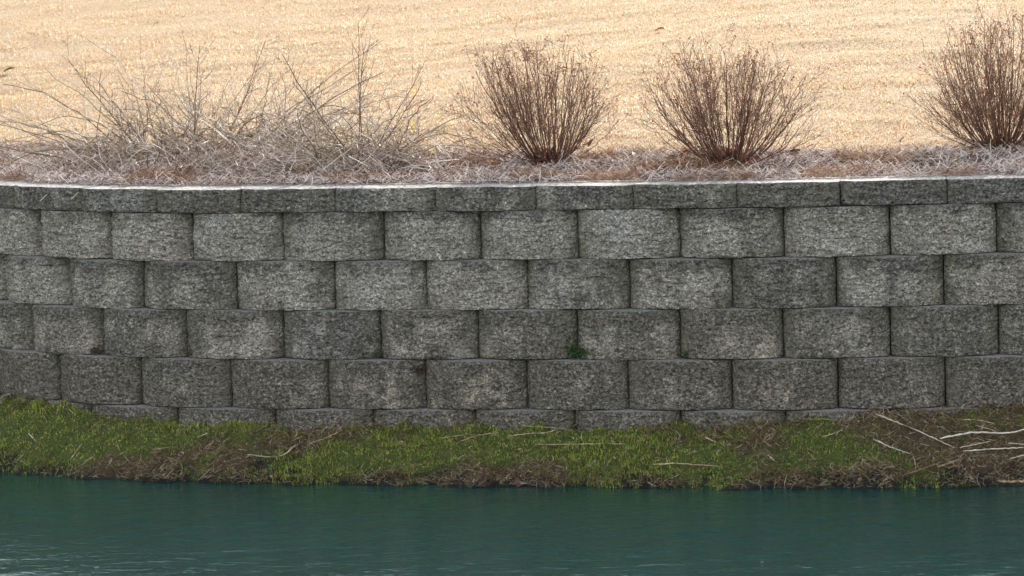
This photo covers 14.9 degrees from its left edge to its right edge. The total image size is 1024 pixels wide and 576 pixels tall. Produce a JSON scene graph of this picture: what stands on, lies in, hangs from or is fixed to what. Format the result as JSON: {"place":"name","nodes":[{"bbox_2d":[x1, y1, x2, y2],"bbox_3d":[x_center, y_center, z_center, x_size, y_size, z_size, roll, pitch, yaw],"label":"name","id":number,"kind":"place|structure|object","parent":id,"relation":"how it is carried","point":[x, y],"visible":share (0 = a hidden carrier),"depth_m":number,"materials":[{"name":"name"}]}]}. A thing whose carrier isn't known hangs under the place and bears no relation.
{"place":"outdoors","nodes":[
{"label":"outdoors","id":0,"kind":"place"},
{"bbox_2d":[0,471,1023,575],"bbox_3d":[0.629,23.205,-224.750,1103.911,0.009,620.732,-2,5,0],"label":"water","id":1,"kind":"structure","parent":0,"point":[54,525],"depth_m":14.48,"materials":[{"name":"teal liquid"}]},
{"bbox_2d":[999,480,1023,482],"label":"driftwood","id":2,"kind":"object","parent":1,"relation":"on","point":[1014,481],"visible":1,"depth_m":15.23,"materials":[{"name":"wood"}]},
{"bbox_2d":[0,0,1023,155],"bbox_3d":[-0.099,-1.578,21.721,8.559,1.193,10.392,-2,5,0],"label":"lawn grass","id":3,"kind":"structure","parent":0,"point":[512,54],"depth_m":20.29,"materials":[{"name":"beige plant"}]},
{"bbox_2d":[0,391,1023,489],"bbox_3d":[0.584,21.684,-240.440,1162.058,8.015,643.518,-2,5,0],"label":"bank","id":4,"kind":"structure","parent":0,"point":[363,459],"depth_m":15.78,"materials":[{"name":"green plant"}]},
{"bbox_2d":[247,444,295,456],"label":"dry stalk","id":5,"kind":"object","parent":4,"relation":"on","point":[271,456],"visible":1,"depth_m":16.06,"materials":[{"name":"plant"}]},
{"bbox_2d":[0,393,1022,481],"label":"leaf crumbs","id":6,"kind":"object","parent":4,"relation":"on","point":[537,444],"visible":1,"depth_m":15.76,"materials":[{"name":"brown plant"}]},
{"bbox_2d":[0,173,1023,431],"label":"retaining wall","id":7,"kind":"structure","parent":4,"relation":"on","point":[484,303],"depth_m":16.05,"materials":[{"name":"concrete"}]},
{"bbox_2d":[88,345,101,354],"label":"dead weed","id":8,"kind":"object","parent":7,"relation":"on","point":[95,351],"visible":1,"depth_m":16.70,"materials":[{"name":"brown plant"}]},
{"bbox_2d":[413,364,427,372],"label":"dead weed","id":9,"kind":"object","parent":7,"relation":"attached to","point":[419,369],"visible":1,"depth_m":16.16,"materials":[{"name":"brown plant"}]},
{"bbox_2d":[562,334,593,359],"bbox_3d":[0.268,0.240,15.986,0.129,0.116,0.103,-2,5,0],"label":"wall weed","id":10,"kind":"object","parent":7,"relation":"attached to","point":[573,351],"depth_m":15.99,"materials":[{"name":"green plant"}]},
{"bbox_2d":[683,347,690,357],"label":"wall weed","id":11,"kind":"object","parent":7,"relation":"attached to","point":[685,352],"depth_m":15.88,"materials":[{"name":"green plant"}]},
{"bbox_2d":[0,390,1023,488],"bbox_3d":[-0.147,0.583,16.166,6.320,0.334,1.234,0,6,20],"label":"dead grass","id":12,"kind":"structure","parent":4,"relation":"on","point":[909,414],"depth_m":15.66,"materials":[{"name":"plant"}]},
{"bbox_2d":[0,394,1023,484],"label":"ground cover","id":13,"kind":"object","parent":4,"relation":"on","point":[608,452],"visible":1,"depth_m":15.84,"materials":[{"name":"green plant"}]},
{"bbox_2d":[0,460,1023,489],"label":"shore pebbles","id":14,"kind":"object","parent":4,"relation":"on","point":[477,486],"visible":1,"depth_m":15.57,"materials":[{"name":"grey stone"}]},
{"bbox_2d":[511,427,562,435],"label":"dry stalk","id":15,"kind":"object","parent":4,"relation":"on","point":[533,433],"visible":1,"depth_m":15.90,"materials":[{"name":"plant"}]},
{"bbox_2d":[538,443,611,444],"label":"dry stalk","id":16,"kind":"object","parent":4,"relation":"on","point":[567,444],"visible":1,"depth_m":15.80,"materials":[{"name":"plant"}]},
{"bbox_2d":[653,462,723,466],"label":"dry stalk","id":17,"kind":"object","parent":4,"relation":"on","point":[681,463],"visible":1,"depth_m":15.54,"materials":[{"name":"plant"}]},
{"bbox_2d":[873,439,912,454],"bbox_3d":[1.505,0.626,15.453,0.180,0.053,0.012,2,7,35],"label":"dry stalk","id":18,"kind":"object","parent":4,"relation":"on","point":[891,447],"visible":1,"depth_m":15.46,"materials":[{"name":"plant"}]},
{"bbox_2d":[876,414,953,447],"bbox_3d":[1.597,0.565,15.517,0.395,0.111,0.015,3,7,43],"label":"dry stalk","id":19,"kind":"object","parent":4,"relation":"on","point":[910,427],"visible":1,"depth_m":15.53,"materials":[{"name":"plant"}]},
{"bbox_2d":[905,452,966,474],"bbox_3d":[1.665,0.687,15.339,0.285,0.074,0.013,-4,6,-19],"label":"dry stalk","id":20,"kind":"object","parent":4,"relation":"on","point":[932,465],"visible":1,"depth_m":15.32,"materials":[{"name":"plant"}]},
{"bbox_2d":[958,419,993,423],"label":"dry stalk","id":21,"kind":"object","parent":4,"relation":"on","point":[975,420],"visible":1,"depth_m":15.54,"materials":[{"name":"plant"}]},
{"bbox_2d":[940,429,1023,438],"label":"dry stalk","id":22,"kind":"object","parent":4,"relation":"on","point":[959,434],"visible":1,"depth_m":15.44,"materials":[{"name":"plant"}]},
{"bbox_2d":[963,447,1023,451],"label":"dry stalk","id":23,"kind":"object","parent":4,"relation":"on","point":[991,448],"visible":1,"depth_m":15.38,"materials":[{"name":"plant"}]},
{"bbox_2d":[0,133,1023,186],"bbox_3d":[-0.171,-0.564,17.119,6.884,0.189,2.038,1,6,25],"label":"pine straw mulch","id":24,"kind":"object","parent":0,"point":[536,173],"visible":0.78,"depth_m":16.55,"materials":[{"name":"brown plant"}]},
{"bbox_2d":[0,104,215,173],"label":"arching shrub","id":25,"kind":"object","parent":24,"relation":"on","point":[59,153],"visible":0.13,"depth_m":17.99,"materials":[{"name":"brown plant"}]},
{"bbox_2d":[0,24,434,177],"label":"arching shrub","id":26,"kind":"object","parent":24,"relation":"on","point":[195,130],"visible":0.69,"depth_m":17.71,"materials":[{"name":"brown plant"}]},
{"bbox_2d":[5,107,486,183],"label":"dead twig litter","id":27,"kind":"object","parent":24,"relation":"on","point":[136,150],"visible":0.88,"depth_m":17.03,"materials":[{"name":"brown plant"}]},
{"bbox_2d":[205,7,526,184],"bbox_3d":[-0.624,-0.833,16.939,1.406,0.789,0.823,-3,5,-9],"label":"arching shrub","id":28,"kind":"object","parent":24,"relation":"on","point":[317,154],"visible":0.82,"depth_m":16.94,"materials":[{"name":"brown plant"}]},
{"bbox_2d":[436,14,628,165],"bbox_3d":[0.081,-0.851,16.773,0.839,0.664,0.683,-2,5,0],"label":"dormant bush","id":29,"kind":"object","parent":24,"relation":"on","point":[545,154],"visible":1,"depth_m":16.73,"materials":[{"name":"brown plant"}]},
{"bbox_2d":[625,23,829,165],"bbox_3d":[0.908,-0.803,16.485,0.880,0.612,0.878,-2,5,0],"label":"dormant bush","id":30,"kind":"object","parent":24,"relation":"on","point":[702,118],"visible":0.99,"depth_m":16.46,"materials":[{"name":"brown plant"}]},
{"bbox_2d":[902,0,1023,148],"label":"dormant bush","id":31,"kind":"object","parent":24,"relation":"on","point":[980,100],"visible":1,"depth_m":16.62,"materials":[{"name":"brown plant"}]},
{"bbox_2d":[944,134,1021,150],"bbox_3d":[2.002,-0.621,16.643,0.590,0.039,0.094,-6,7,-42],"label":"fallen branch","id":32,"kind":"object","parent":24,"relation":"on","point":[967,145],"visible":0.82,"depth_m":16.56,"materials":[{"name":"wood"}]},
{"bbox_2d":[889,205,890,327],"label":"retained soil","id":33,"kind":"structure","parent":0,"point":[890,250],"depth_m":15.95,"materials":[{"name":"black soil"}]}
]}

